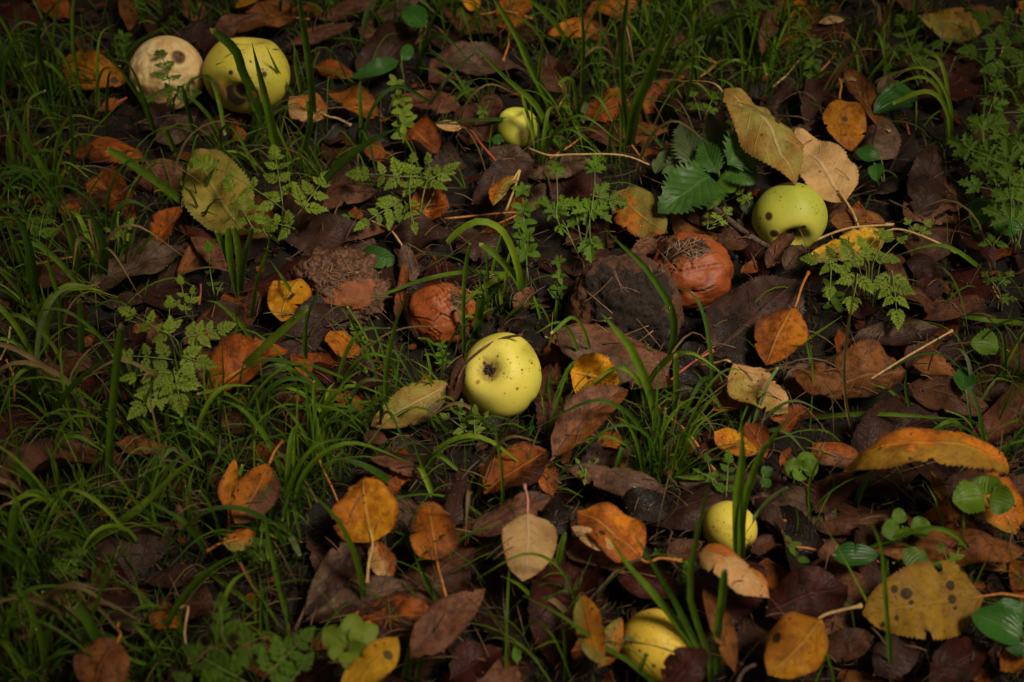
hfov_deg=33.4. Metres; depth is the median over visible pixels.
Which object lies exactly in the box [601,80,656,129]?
fine grass tuft
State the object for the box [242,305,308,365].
grass tuft
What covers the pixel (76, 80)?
arching grass tuft
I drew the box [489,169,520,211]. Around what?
fallen leaf
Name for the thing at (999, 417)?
fine grass tuft
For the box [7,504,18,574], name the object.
grass tuft
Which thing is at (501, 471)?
grass tuft
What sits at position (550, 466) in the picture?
fine grass tuft
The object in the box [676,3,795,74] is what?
arching grass tuft
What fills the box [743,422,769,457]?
fallen leaf
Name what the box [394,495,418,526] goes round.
litter leaf
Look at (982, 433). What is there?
arching grass tuft
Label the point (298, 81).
fine grass tuft
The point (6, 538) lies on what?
fine grass tuft
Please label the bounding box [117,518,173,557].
litter leaf
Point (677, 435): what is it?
fine grass tuft
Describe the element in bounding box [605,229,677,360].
grass tuft
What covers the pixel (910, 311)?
litter leaf
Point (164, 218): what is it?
fallen leaf
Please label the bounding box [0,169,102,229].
arching grass tuft
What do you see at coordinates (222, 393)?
grass tuft
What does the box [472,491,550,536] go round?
fallen leaf
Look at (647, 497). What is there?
fallen leaf
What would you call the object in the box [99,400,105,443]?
grass tuft
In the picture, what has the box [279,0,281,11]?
arching grass tuft
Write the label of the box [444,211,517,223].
leaf stalk
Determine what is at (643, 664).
grass tuft
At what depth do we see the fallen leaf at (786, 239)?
1.47 m
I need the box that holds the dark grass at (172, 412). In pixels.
[0,0,1023,681]
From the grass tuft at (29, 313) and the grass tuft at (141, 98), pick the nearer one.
the grass tuft at (29, 313)
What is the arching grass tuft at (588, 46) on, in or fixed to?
on the ground at (554, 242)
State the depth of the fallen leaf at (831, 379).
1.37 m
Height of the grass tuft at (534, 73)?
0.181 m
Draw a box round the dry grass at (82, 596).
[0,0,1023,681]
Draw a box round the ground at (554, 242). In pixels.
[0,0,1023,681]
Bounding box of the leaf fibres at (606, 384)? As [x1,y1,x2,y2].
[0,0,1023,670]
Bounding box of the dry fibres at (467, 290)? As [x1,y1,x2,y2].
[428,265,495,309]
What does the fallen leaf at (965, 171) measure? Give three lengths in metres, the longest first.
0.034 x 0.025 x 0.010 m
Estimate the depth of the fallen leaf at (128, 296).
1.47 m
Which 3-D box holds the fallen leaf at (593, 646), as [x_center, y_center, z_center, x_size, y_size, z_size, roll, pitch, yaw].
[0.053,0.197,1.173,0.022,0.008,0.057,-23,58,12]
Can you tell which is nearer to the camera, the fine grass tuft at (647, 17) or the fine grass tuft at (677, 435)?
the fine grass tuft at (677, 435)
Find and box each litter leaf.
[0,186,28,231]
[0,431,105,487]
[0,517,7,551]
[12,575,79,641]
[59,521,174,585]
[65,136,143,163]
[76,378,153,402]
[114,296,165,329]
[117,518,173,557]
[143,4,178,37]
[167,636,237,681]
[177,243,207,274]
[178,225,248,240]
[184,301,248,343]
[191,237,267,259]
[204,333,287,403]
[225,109,247,119]
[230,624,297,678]
[237,0,293,28]
[238,195,277,239]
[242,308,256,328]
[244,255,310,298]
[259,587,307,637]
[280,296,358,342]
[281,183,327,235]
[290,352,362,409]
[306,537,375,587]
[316,163,359,213]
[316,524,343,547]
[323,116,409,148]
[355,20,419,82]
[355,451,423,474]
[356,21,428,44]
[356,469,409,496]
[375,633,410,647]
[377,0,417,20]
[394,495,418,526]
[400,548,474,606]
[403,293,426,343]
[437,4,514,39]
[438,41,528,75]
[447,655,523,681]
[458,570,532,655]
[465,396,505,442]
[470,32,508,56]
[506,183,545,223]
[525,141,554,167]
[527,561,600,670]
[530,257,574,307]
[531,152,588,179]
[533,392,562,437]
[537,493,572,566]
[538,357,573,410]
[540,334,557,368]
[547,170,607,209]
[553,543,607,587]
[555,221,615,275]
[565,100,619,145]
[580,195,608,244]
[585,0,605,41]
[604,570,643,598]
[619,122,671,144]
[634,380,692,436]
[639,106,654,122]
[649,480,756,532]
[652,348,672,390]
[659,78,727,139]
[669,212,741,239]
[679,471,761,492]
[718,656,766,681]
[731,33,770,61]
[737,616,775,659]
[742,216,774,276]
[750,482,834,525]
[760,73,796,110]
[765,505,823,570]
[781,350,843,400]
[791,119,819,131]
[803,483,873,517]
[811,540,867,634]
[812,115,827,140]
[818,513,912,570]
[820,71,861,105]
[826,201,845,217]
[837,669,884,681]
[850,395,938,473]
[852,91,901,159]
[854,508,916,590]
[857,133,918,194]
[865,292,903,320]
[875,44,957,80]
[881,244,908,286]
[883,392,960,424]
[885,224,959,261]
[889,277,974,328]
[902,178,963,224]
[904,300,945,347]
[906,177,967,225]
[913,341,970,368]
[932,457,962,474]
[932,469,1001,522]
[935,495,1005,571]
[947,265,992,300]
[971,382,1023,443]
[973,343,1023,403]
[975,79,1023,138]
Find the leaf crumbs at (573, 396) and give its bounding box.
[1,0,1023,679]
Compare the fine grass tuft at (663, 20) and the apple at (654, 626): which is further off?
the fine grass tuft at (663, 20)
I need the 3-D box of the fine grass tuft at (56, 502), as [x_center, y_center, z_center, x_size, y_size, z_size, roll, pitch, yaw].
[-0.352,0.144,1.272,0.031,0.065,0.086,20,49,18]
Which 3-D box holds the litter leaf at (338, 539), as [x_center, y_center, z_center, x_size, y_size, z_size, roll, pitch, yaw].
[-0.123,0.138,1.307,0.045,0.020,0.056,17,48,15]
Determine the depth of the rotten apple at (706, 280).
1.45 m
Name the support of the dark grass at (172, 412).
on the ground at (554, 242)
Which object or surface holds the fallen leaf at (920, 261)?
on the ground at (554, 242)
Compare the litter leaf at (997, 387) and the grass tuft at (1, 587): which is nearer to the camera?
the grass tuft at (1, 587)
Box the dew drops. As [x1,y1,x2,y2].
[0,0,1022,679]
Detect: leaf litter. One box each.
[235,0,1023,28]
[238,1,298,31]
[383,638,439,681]
[776,4,819,53]
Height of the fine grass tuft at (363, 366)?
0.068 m
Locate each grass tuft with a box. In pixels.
[0,0,61,62]
[0,8,31,81]
[0,16,31,99]
[0,28,73,105]
[0,34,22,75]
[0,74,74,196]
[0,151,36,192]
[0,164,59,227]
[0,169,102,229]
[0,176,36,238]
[0,208,39,306]
[0,227,35,292]
[0,262,36,314]
[0,269,32,313]
[0,271,44,318]
[0,304,41,374]
[0,312,63,365]
[0,342,94,420]
[0,352,61,397]
[0,353,84,430]
[0,365,77,415]
[0,446,65,552]
[0,447,86,536]
[0,454,62,593]
[0,477,39,516]
[0,480,92,560]
[0,503,52,567]
[0,509,40,539]
[0,539,107,613]
[0,551,37,630]
[0,557,4,608]
[0,584,92,667]
[0,588,65,681]
[0,591,139,651]
[0,598,69,665]
[0,616,77,681]
[0,642,30,681]
[0,655,9,681]
[1,116,15,177]
[4,204,108,300]
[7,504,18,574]
[8,7,49,60]
[8,479,82,573]
[8,577,48,681]
[9,37,72,106]
[11,562,78,609]
[12,195,57,228]
[12,338,37,409]
[14,298,46,340]
[15,435,103,499]
[16,59,124,153]
[16,136,66,193]
[16,171,35,194]
[17,67,44,115]
[17,154,59,203]
[17,307,134,389]
[17,616,84,676]
[18,590,77,672]
[19,493,98,583]
[21,552,47,616]
[22,89,64,186]
[24,0,83,106]
[24,447,113,533]
[28,158,167,238]
[31,39,85,94]
[31,73,93,114]
[32,488,137,580]
[34,243,118,290]
[34,284,96,393]
[35,0,58,102]
[36,283,115,360]
[36,351,93,412]
[40,352,113,437]
[41,581,116,619]
[43,384,84,432]
[45,443,60,496]
[45,550,86,592]
[46,244,84,353]
[48,532,121,598]
[50,114,105,201]
[51,0,70,100]
[51,67,81,99]
[54,173,105,226]
[54,414,103,467]
[57,459,106,503]
[58,192,96,250]
[59,416,121,499]
[60,546,118,617]
[62,65,111,116]
[67,30,114,95]
[68,407,125,469]
[68,541,115,601]
[69,541,134,681]
[70,622,162,681]
[71,211,97,263]
[72,219,179,298]
[73,601,192,681]
[78,359,178,415]
[93,449,211,541]
[94,25,117,116]
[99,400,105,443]
[100,573,184,667]
[101,406,187,453]
[101,578,168,673]
[103,0,113,62]
[105,38,141,68]
[105,44,156,135]
[105,70,112,136]
[105,323,154,505]
[106,146,190,212]
[107,446,180,514]
[112,447,191,498]
[116,207,157,262]
[117,341,158,432]
[117,604,188,661]
[118,441,189,526]
[119,467,194,548]
[123,386,211,445]
[126,22,174,50]
[130,87,258,174]
[136,0,180,35]
[136,370,157,432]
[139,389,210,491]
[141,442,189,517]
[148,552,245,655]
[149,0,185,28]
[149,473,253,609]
[152,504,293,559]
[153,420,194,455]
[154,135,197,205]
[159,408,241,476]
[163,127,178,155]
[171,361,217,417]
[174,351,234,422]
[175,405,222,459]
[177,85,198,148]
[184,158,221,225]
[186,74,225,134]
[187,0,209,24]
[187,336,244,422]
[189,646,243,680]
[191,436,257,527]
[194,384,252,455]
[196,477,264,558]
[197,345,276,419]
[199,490,242,562]
[202,362,290,428]
[204,454,240,477]
[206,300,253,339]
[207,358,339,425]
[210,27,264,122]
[211,126,266,148]
[215,225,270,317]
[215,568,259,680]
[216,0,240,14]
[216,398,284,492]
[217,520,263,573]
[219,429,331,529]
[220,335,223,406]
[227,144,279,175]
[228,522,299,562]
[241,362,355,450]
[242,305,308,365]
[243,82,291,142]
[244,97,300,148]
[244,574,305,673]
[247,355,275,439]
[247,573,278,654]
[251,376,332,437]
[252,44,312,170]
[252,382,334,446]
[256,363,327,413]
[257,453,326,487]
[258,486,304,542]
[260,100,330,169]
[262,379,329,466]
[264,513,292,623]
[266,46,294,95]
[269,396,343,479]
[270,505,312,556]
[271,262,294,294]
[271,386,361,451]
[272,398,333,481]
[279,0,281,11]
[281,423,310,503]
[281,423,410,529]
[286,117,348,177]
[289,38,319,90]
[293,122,324,181]
[294,56,306,95]
[297,0,317,131]
[302,445,350,500]
[303,0,342,37]
[303,280,330,358]
[305,384,308,429]
[305,487,366,599]
[307,127,399,205]
[315,0,333,37]
[318,0,341,21]
[318,304,390,390]
[318,384,389,432]
[325,456,401,490]
[326,399,406,447]
[335,378,389,438]
[336,327,401,402]
[336,350,399,402]
[338,353,367,375]
[342,379,372,434]
[342,395,383,441]
[348,10,395,31]
[355,81,429,191]
[359,0,447,45]
[363,270,509,310]
[363,373,427,453]
[371,0,472,41]
[373,350,444,412]
[378,0,390,9]
[383,292,406,434]
[391,523,450,569]
[401,611,445,681]
[405,507,499,561]
[412,360,464,416]
[412,433,517,496]
[412,436,435,490]
[414,553,440,601]
[415,50,477,122]
[416,0,473,75]
[418,313,472,364]
[419,50,489,103]
[420,231,482,270]
[420,252,509,306]
[423,0,438,19]
[426,402,485,426]
[433,0,582,147]
[435,87,476,130]
[438,0,490,40]
[438,401,488,427]
[446,218,523,291]
[453,309,489,336]
[455,83,514,138]
[460,403,508,446]
[461,242,484,356]
[462,413,515,439]
[464,437,473,484]
[465,435,539,545]
[467,0,513,44]
[468,37,568,151]
[469,481,523,501]
[471,436,535,504]
[477,552,574,598]
[478,271,540,322]
[485,212,556,312]
[493,409,503,502]
[500,578,534,581]
[502,562,578,612]
[520,448,581,496]
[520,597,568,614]
[521,95,580,162]
[523,369,561,416]
[523,595,654,681]
[526,73,573,125]
[527,372,567,445]
[529,0,571,48]
[530,104,557,161]
[530,289,564,326]
[531,29,578,61]
[534,626,574,648]
[535,531,591,615]
[536,316,590,405]
[538,390,564,436]
[538,398,661,469]
[539,107,618,164]
[542,585,572,598]
[543,0,549,25]
[545,86,614,156]
[545,336,603,388]
[553,435,644,472]
[555,0,580,22]
[558,76,617,136]
[559,10,615,69]
[560,605,567,681]
[562,0,580,15]
[565,37,597,82]
[565,377,633,404]
[573,20,634,75]
[574,39,628,93]
[577,0,602,65]
[578,97,629,174]
[580,0,584,97]
[585,350,729,410]
[597,0,636,57]
[600,38,658,93]
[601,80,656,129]
[601,313,679,433]
[601,474,727,681]
[602,0,677,39]
[604,230,607,248]
[605,112,615,168]
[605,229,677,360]
[607,438,632,498]
[608,2,677,70]
[610,384,682,438]
[615,0,646,34]
[617,417,684,471]
[619,0,667,145]
[623,418,662,482]
[625,15,663,49]
[627,0,681,56]
[633,120,704,180]
[634,332,699,423]
[637,0,693,47]
[637,48,666,72]
[637,653,648,681]
[638,0,683,45]
[641,0,705,24]
[641,33,686,79]
[643,34,680,77]
[644,0,682,56]
[645,396,712,446]
[646,0,689,27]
[648,0,676,19]
[653,35,688,65]
[654,391,715,427]
[654,408,710,459]
[655,0,694,33]
[657,438,748,477]
[661,0,714,74]
[662,0,725,59]
[662,433,698,472]
[664,54,716,117]
[665,391,732,490]
[667,472,714,479]
[668,285,714,449]
[670,9,700,90]
[670,368,753,464]
[670,431,689,488]
[674,0,713,37]
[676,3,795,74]
[677,36,730,57]
[678,0,693,120]
[685,36,710,64]
[689,0,721,35]
[693,362,770,429]
[697,0,749,35]
[699,0,734,48]
[708,59,767,83]
[709,10,753,53]
[713,11,762,82]
[714,0,763,37]
[718,30,756,95]
[730,0,792,65]
[730,10,740,58]
[732,412,792,560]
[743,0,799,23]
[746,486,788,533]
[750,0,782,67]
[751,6,814,69]
[752,36,790,104]
[752,367,824,451]
[758,10,809,51]
[763,16,813,86]
[767,9,830,75]
[767,36,776,78]
[776,0,813,50]
[791,0,820,17]
[792,21,833,99]
[793,448,823,532]
[794,316,841,347]
[800,0,836,22]
[806,411,967,421]
[821,519,885,633]
[823,21,856,68]
[823,47,879,107]
[842,282,853,435]
[847,38,911,79]
[853,461,934,506]
[856,14,890,50]
[858,30,886,74]
[864,512,893,681]
[870,526,973,582]
[871,370,911,407]
[872,0,902,42]
[875,53,953,146]
[878,518,934,565]
[893,0,929,34]
[897,243,989,276]
[906,0,944,34]
[916,481,965,568]
[924,309,947,379]
[933,419,964,432]
[935,375,984,471]
[944,281,954,299]
[946,347,1004,400]
[947,382,1023,455]
[959,315,1023,327]
[962,56,1023,100]
[967,394,972,430]
[974,340,1015,401]
[985,73,1023,106]
[993,326,1019,382]
[994,326,1023,386]
[997,62,1023,94]
[1001,332,1023,382]
[1004,536,1023,585]
[1012,410,1023,446]
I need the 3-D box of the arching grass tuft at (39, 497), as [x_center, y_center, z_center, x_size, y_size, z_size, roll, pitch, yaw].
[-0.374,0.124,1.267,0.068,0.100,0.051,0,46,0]
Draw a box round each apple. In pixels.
[129,36,203,109]
[202,37,289,112]
[289,245,394,327]
[408,281,475,343]
[462,332,541,416]
[495,107,537,147]
[564,253,684,351]
[622,608,688,681]
[652,231,733,309]
[703,501,756,550]
[752,182,827,246]
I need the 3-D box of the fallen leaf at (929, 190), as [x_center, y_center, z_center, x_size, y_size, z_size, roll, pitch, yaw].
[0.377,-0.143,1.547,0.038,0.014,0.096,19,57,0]
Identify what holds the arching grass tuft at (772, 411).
on the ground at (554, 242)
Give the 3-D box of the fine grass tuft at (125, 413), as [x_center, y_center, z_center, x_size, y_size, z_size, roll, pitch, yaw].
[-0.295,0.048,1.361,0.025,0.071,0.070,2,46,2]
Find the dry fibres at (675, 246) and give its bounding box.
[648,230,717,276]
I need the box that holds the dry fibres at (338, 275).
[283,248,392,319]
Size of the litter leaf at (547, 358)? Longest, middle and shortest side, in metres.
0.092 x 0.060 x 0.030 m
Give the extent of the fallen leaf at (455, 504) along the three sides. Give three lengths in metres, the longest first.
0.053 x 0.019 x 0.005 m
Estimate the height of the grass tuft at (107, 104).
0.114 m
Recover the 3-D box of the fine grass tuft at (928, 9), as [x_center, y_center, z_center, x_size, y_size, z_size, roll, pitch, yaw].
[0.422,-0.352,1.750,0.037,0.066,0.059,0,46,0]
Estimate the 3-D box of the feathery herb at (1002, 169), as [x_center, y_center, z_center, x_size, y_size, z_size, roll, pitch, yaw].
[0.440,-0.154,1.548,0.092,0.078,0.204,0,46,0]
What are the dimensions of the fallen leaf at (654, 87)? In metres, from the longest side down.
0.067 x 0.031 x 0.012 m
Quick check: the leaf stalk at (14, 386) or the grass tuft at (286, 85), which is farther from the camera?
the grass tuft at (286, 85)
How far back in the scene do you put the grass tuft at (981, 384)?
1.37 m
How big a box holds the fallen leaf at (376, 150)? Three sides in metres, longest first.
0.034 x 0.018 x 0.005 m
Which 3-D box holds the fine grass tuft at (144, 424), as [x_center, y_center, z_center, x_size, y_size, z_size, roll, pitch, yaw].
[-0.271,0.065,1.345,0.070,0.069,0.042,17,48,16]
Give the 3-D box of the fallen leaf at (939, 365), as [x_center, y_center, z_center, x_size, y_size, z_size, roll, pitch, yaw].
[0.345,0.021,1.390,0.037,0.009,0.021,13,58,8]
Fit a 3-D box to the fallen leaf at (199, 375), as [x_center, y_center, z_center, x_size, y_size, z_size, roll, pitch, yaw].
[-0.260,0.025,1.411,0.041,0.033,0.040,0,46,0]
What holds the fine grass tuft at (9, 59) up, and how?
on the ground at (554, 242)
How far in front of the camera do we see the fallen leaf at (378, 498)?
1.24 m
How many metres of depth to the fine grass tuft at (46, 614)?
1.22 m
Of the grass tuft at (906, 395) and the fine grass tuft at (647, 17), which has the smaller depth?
the grass tuft at (906, 395)
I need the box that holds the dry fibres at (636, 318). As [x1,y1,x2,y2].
[579,262,670,352]
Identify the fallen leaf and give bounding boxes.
[0,0,50,35]
[0,128,26,146]
[0,280,19,312]
[0,443,23,465]
[32,0,74,19]
[38,264,81,288]
[40,348,94,376]
[51,602,95,645]
[62,48,125,89]
[73,238,186,288]
[73,621,129,681]
[83,563,116,588]
[96,97,126,116]
[103,592,141,633]
[104,291,143,308]
[117,435,166,454]
[118,0,137,30]
[130,158,186,194]
[133,324,140,332]
[141,102,175,131]
[143,564,200,588]
[146,319,165,350]
[148,601,192,664]
[149,206,181,245]
[155,115,195,145]
[173,348,212,392]
[174,495,203,541]
[175,22,218,50]
[180,577,213,620]
[181,0,207,21]
[181,148,254,232]
[190,236,226,271]
[198,115,225,135]
[202,300,244,335]
[205,528,255,552]
[215,12,265,37]
[218,458,238,529]
[222,410,247,434]
[231,439,284,523]
[237,638,254,651]
[240,290,265,315]
[257,303,354,378]
[267,278,311,320]
[272,93,288,118]
[273,390,296,409]
[275,213,378,251]
[284,22,353,46]
[286,411,308,435]
[288,93,351,126]
[293,541,362,630]
[301,575,421,623]
[302,659,336,681]
[312,346,394,391]
[315,59,353,78]
[316,0,377,21]
[322,181,376,209]
[325,331,360,358]
[328,84,416,121]
[331,478,398,582]
[341,637,399,681]
[344,222,395,241]
[354,593,428,638]
[363,430,387,443]
[364,141,384,161]
[368,541,396,576]
[370,456,422,478]
[371,379,449,428]
[393,264,408,316]
[394,212,450,252]
[398,244,419,280]
[402,89,461,113]
[405,115,440,152]
[410,501,457,596]
[410,589,484,658]
[411,180,449,219]
[428,28,459,49]
[428,40,483,83]
[435,120,495,160]
[445,466,470,524]
[446,356,464,408]
[449,640,501,681]
[454,94,503,145]
[455,228,501,262]
[461,0,532,19]
[472,159,533,204]
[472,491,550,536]
[482,441,549,493]
[483,416,510,436]
[486,144,532,162]
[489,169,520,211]
[495,0,531,60]
[501,483,557,580]
[512,287,534,310]
[537,385,627,484]
[538,460,558,495]
[541,55,569,121]
[541,498,570,534]
[548,16,595,37]
[550,342,567,362]
[555,323,666,389]
[564,538,639,574]
[566,220,599,245]
[568,463,668,495]
[570,353,618,393]
[571,639,583,660]
[572,526,614,550]
[573,592,605,665]
[577,502,681,562]
[581,440,630,468]
[585,87,630,122]
[597,431,624,448]
[598,0,649,19]
[598,617,623,667]
[611,185,667,238]
[615,561,681,599]
[621,487,671,521]
[631,236,656,254]
[642,75,685,113]
[659,29,716,63]
[660,646,708,681]
[666,538,702,562]
[670,341,727,384]
[676,80,803,184]
[683,205,712,227]
[693,560,766,623]
[697,543,768,597]
[698,359,788,414]
[698,439,729,461]
[702,587,737,674]
[705,275,804,366]
[713,384,743,411]
[714,427,756,456]
[716,228,747,249]
[741,260,762,273]
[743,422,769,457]
[751,534,790,554]
[754,271,809,364]
[754,497,785,536]
[758,10,780,53]
[762,406,783,422]
[764,233,794,267]
[764,565,847,622]
[764,603,862,678]
[779,404,810,433]
[779,447,791,468]
[782,244,809,270]
[785,0,809,17]
[791,362,842,395]
[794,128,859,229]
[801,77,822,124]
[806,16,844,40]
[810,442,858,466]
[810,472,854,512]
[811,227,955,262]
[813,207,894,242]
[815,49,839,73]
[817,513,910,535]
[817,560,836,576]
[818,16,843,23]
[821,83,844,106]
[823,77,866,151]
[824,338,905,398]
[825,627,873,661]
[843,67,890,132]
[843,590,871,611]
[844,427,1008,475]
[846,297,882,318]
[849,318,939,345]
[863,560,1023,640]
[872,634,918,678]
[873,528,1023,566]
[877,73,895,94]
[896,0,931,11]
[904,337,932,368]
[905,253,937,280]
[906,144,946,223]
[908,375,989,416]
[913,354,955,375]
[915,276,943,300]
[916,174,951,218]
[918,7,982,42]
[918,59,985,100]
[923,294,984,320]
[924,504,959,523]
[928,636,985,681]
[930,471,952,507]
[936,340,967,360]
[943,283,958,296]
[955,163,987,180]
[959,225,996,265]
[963,415,1011,443]
[967,4,1002,23]
[978,471,1023,533]
[1000,650,1023,672]
[1011,474,1023,498]
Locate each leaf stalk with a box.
[0,326,11,360]
[5,359,15,401]
[36,256,71,264]
[198,284,201,304]
[238,562,259,597]
[315,453,337,501]
[370,220,402,245]
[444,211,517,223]
[450,228,471,245]
[528,147,651,166]
[549,138,579,158]
[631,144,651,167]
[658,405,715,471]
[666,531,680,573]
[693,60,719,79]
[771,60,798,87]
[797,546,817,551]
[821,45,840,70]
[871,329,952,378]
[992,286,1002,303]
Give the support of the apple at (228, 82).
on the ground at (554, 242)
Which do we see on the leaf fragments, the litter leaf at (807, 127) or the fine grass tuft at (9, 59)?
the litter leaf at (807, 127)
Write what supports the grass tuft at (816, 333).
on the ground at (554, 242)
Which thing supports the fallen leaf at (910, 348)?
on the ground at (554, 242)
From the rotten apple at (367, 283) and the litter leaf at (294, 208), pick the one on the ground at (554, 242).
the rotten apple at (367, 283)
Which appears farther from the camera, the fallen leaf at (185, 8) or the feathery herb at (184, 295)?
the fallen leaf at (185, 8)
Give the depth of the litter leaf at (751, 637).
1.23 m
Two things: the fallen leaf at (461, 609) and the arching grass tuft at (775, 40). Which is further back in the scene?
the arching grass tuft at (775, 40)
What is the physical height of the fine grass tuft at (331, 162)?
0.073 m
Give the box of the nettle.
[657,116,765,215]
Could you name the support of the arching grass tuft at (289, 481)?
on the ground at (554, 242)
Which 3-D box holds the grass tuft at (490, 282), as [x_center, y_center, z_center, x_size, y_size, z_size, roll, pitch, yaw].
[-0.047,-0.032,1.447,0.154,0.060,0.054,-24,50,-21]
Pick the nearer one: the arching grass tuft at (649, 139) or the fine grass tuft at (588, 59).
the arching grass tuft at (649, 139)
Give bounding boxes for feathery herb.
[0,167,24,232]
[6,579,36,633]
[26,200,56,261]
[51,541,86,623]
[74,477,103,516]
[104,217,134,253]
[112,295,236,419]
[145,49,201,114]
[166,275,199,322]
[171,591,315,681]
[189,144,330,246]
[202,240,224,304]
[250,523,276,570]
[345,152,460,233]
[349,323,371,363]
[439,399,488,447]
[533,154,627,262]
[549,362,572,391]
[575,458,598,484]
[686,87,734,134]
[693,449,735,496]
[701,184,753,228]
[799,228,915,330]
[876,13,943,103]
[904,218,931,240]
[936,541,964,563]
[947,79,1023,253]
[956,5,1023,85]
[972,224,1008,269]
[981,270,1017,311]
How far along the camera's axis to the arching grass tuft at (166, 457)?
1.31 m
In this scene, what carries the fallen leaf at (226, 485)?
on the ground at (554, 242)
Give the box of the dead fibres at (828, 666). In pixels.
[0,0,1023,681]
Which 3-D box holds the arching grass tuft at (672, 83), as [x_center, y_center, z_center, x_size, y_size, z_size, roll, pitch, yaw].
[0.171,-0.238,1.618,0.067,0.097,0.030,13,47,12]
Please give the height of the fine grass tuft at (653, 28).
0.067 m
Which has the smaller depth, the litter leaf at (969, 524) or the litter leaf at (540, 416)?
the litter leaf at (969, 524)
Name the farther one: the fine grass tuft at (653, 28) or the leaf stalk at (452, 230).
the fine grass tuft at (653, 28)
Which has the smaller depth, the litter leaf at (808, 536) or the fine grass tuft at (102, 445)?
the litter leaf at (808, 536)
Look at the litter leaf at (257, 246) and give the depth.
1.50 m
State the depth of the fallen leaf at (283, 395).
1.39 m
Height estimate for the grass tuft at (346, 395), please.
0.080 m
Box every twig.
[115,573,134,587]
[184,483,227,525]
[217,433,220,462]
[501,570,510,654]
[507,573,524,634]
[565,571,615,632]
[676,378,732,423]
[706,206,769,248]
[736,219,744,227]
[736,663,756,681]
[888,199,931,224]
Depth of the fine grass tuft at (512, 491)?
1.30 m
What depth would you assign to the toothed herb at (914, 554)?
1.23 m
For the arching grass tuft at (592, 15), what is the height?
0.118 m
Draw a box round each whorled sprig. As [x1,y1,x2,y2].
[114,29,134,56]
[134,0,145,21]
[342,213,353,219]
[386,74,416,162]
[434,339,452,369]
[457,72,472,95]
[477,105,489,154]
[511,181,540,280]
[549,255,567,313]
[586,43,607,85]
[631,6,646,38]
[652,548,669,573]
[669,59,681,70]
[672,40,690,69]
[676,558,696,599]
[685,587,705,622]
[781,535,810,571]
[792,15,816,55]
[800,38,824,80]
[821,278,845,312]
[882,57,897,76]
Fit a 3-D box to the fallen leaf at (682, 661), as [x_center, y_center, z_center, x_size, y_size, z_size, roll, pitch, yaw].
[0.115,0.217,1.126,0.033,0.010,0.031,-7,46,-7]
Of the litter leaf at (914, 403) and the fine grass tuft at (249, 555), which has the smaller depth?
the fine grass tuft at (249, 555)
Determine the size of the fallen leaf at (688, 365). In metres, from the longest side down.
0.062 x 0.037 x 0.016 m
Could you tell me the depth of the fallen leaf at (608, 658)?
1.19 m
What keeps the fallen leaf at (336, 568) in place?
on the ground at (554, 242)
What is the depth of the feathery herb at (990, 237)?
1.49 m
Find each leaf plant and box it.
[352,44,413,93]
[362,245,396,267]
[401,5,427,46]
[492,134,503,145]
[512,645,521,664]
[580,101,588,122]
[760,466,772,490]
[829,542,878,565]
[855,144,884,181]
[873,81,917,130]
[954,367,975,416]
[968,195,1023,253]
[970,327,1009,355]
[971,598,1023,656]
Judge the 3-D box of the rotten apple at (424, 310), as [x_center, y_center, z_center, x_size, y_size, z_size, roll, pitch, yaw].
[-0.060,-0.023,1.445,0.059,0.051,0.059,0,46,0]
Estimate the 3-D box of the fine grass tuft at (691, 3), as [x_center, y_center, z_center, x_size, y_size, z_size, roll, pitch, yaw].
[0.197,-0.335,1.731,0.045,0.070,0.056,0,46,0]
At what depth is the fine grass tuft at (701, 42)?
1.71 m
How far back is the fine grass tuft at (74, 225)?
1.51 m
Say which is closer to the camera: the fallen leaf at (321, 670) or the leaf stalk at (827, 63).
the fallen leaf at (321, 670)
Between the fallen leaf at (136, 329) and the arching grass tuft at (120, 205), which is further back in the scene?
the arching grass tuft at (120, 205)
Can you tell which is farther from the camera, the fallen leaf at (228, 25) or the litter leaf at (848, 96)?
the fallen leaf at (228, 25)
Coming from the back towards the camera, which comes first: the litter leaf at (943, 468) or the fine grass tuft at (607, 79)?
the fine grass tuft at (607, 79)
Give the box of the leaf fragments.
[0,0,1023,681]
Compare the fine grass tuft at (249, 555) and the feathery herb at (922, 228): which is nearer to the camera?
the fine grass tuft at (249, 555)
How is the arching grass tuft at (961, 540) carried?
on the ground at (554, 242)
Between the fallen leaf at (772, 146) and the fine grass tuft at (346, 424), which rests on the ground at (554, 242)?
the fine grass tuft at (346, 424)
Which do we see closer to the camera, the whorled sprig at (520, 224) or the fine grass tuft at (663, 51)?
the whorled sprig at (520, 224)
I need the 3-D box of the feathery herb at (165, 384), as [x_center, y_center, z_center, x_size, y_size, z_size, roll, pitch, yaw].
[-0.272,0.025,1.378,0.096,0.073,0.120,0,46,0]
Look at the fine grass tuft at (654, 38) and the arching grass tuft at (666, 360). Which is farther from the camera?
the fine grass tuft at (654, 38)
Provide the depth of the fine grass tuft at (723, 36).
1.71 m
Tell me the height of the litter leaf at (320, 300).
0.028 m
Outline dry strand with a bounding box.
[454,333,522,390]
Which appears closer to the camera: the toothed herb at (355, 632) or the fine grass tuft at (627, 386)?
the toothed herb at (355, 632)
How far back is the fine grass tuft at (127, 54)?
1.70 m
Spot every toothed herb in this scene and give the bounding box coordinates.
[322,613,377,677]
[651,149,670,173]
[785,452,817,485]
[881,508,930,540]
[902,546,941,572]
[952,475,1014,532]
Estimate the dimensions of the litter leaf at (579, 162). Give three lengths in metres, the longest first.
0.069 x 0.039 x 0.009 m
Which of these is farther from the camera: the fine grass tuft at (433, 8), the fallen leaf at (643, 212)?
the fine grass tuft at (433, 8)

